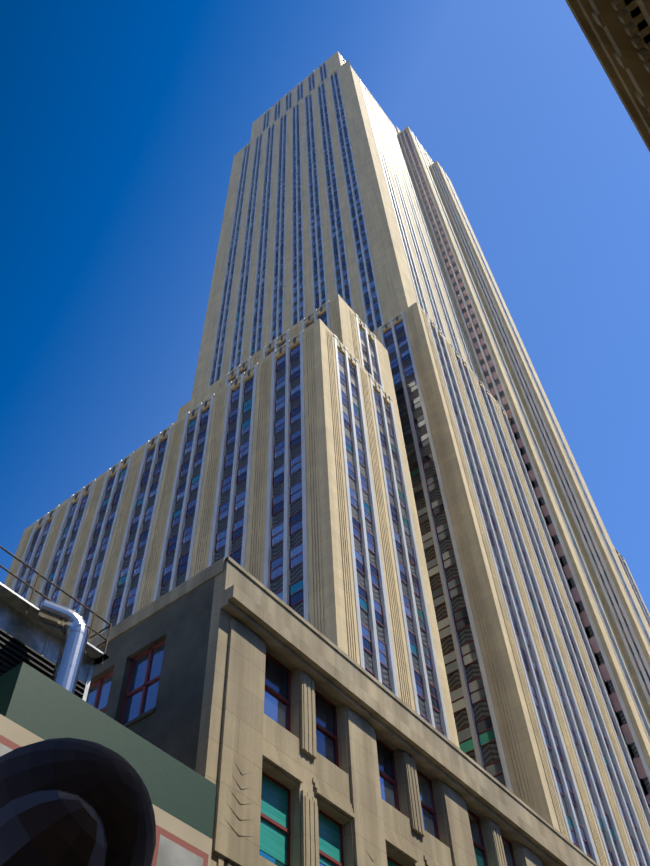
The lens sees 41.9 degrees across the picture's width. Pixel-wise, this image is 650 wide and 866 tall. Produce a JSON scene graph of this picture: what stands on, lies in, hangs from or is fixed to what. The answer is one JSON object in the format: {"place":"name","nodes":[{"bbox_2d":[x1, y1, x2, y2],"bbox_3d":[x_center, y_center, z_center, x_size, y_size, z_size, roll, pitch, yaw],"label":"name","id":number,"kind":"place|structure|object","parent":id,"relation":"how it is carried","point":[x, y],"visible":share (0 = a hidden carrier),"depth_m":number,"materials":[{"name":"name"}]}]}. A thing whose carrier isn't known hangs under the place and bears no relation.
{"place":"outdoors","nodes":[
{"label":"outdoors","id":0,"kind":"place"},
{"bbox_2d":[0,737,155,865],"bbox_3d":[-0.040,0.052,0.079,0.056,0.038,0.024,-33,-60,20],"label":"street lamp","id":1,"kind":"object","parent":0,"point":[67,801],"visible":1,"depth_m":0.08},
{"bbox_2d":[0,714,211,865],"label":"neighbour building","id":2,"kind":"structure","parent":0,"point":[179,842],"depth_m":18.78,"materials":[{"name":"beige"}]},
{"bbox_2d":[0,599,94,700],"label":"louvered vent","id":3,"kind":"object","parent":2,"relation":"on","point":[28,641],"depth_m":21.62,"materials":[{"name":"black"}]},
{"bbox_2d":[0,546,111,666],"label":"metal railing","id":4,"kind":"object","parent":3,"relation":"on","point":[19,603],"visible":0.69,"depth_m":22.33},
{"bbox_2d":[36,599,87,693],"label":"stainless exhaust ducts","id":5,"kind":"object","parent":3,"relation":"attached to","point":[70,624],"visible":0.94,"depth_m":21.24,"materials":[{"name":"silver metal"}]},
{"bbox_2d":[0,662,215,838],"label":"fascia","id":6,"kind":"structure","parent":2,"relation":"on","point":[37,703],"depth_m":18.97,"materials":[{"name":"green metal"}]},
{"bbox_2d":[0,0,649,613],"label":"sky","id":7,"kind":"structure","parent":0,"point":[123,123],"materials":[{"name":"blue"}]},
{"bbox_2d":[4,51,649,865],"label":"skyscraper","id":8,"kind":"structure","parent":0,"point":[358,451],"depth_m":82.95,"materials":[{"name":"beige stone"}]},
{"bbox_2d":[86,556,598,865],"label":"building","id":9,"kind":"structure","parent":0,"point":[296,738],"depth_m":27.09,"materials":[{"name":"beige stone"}]},
{"bbox_2d":[565,0,649,151],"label":"side building","id":10,"kind":"structure","parent":0,"point":[616,33],"depth_m":19.15,"materials":[{"name":"stone"}]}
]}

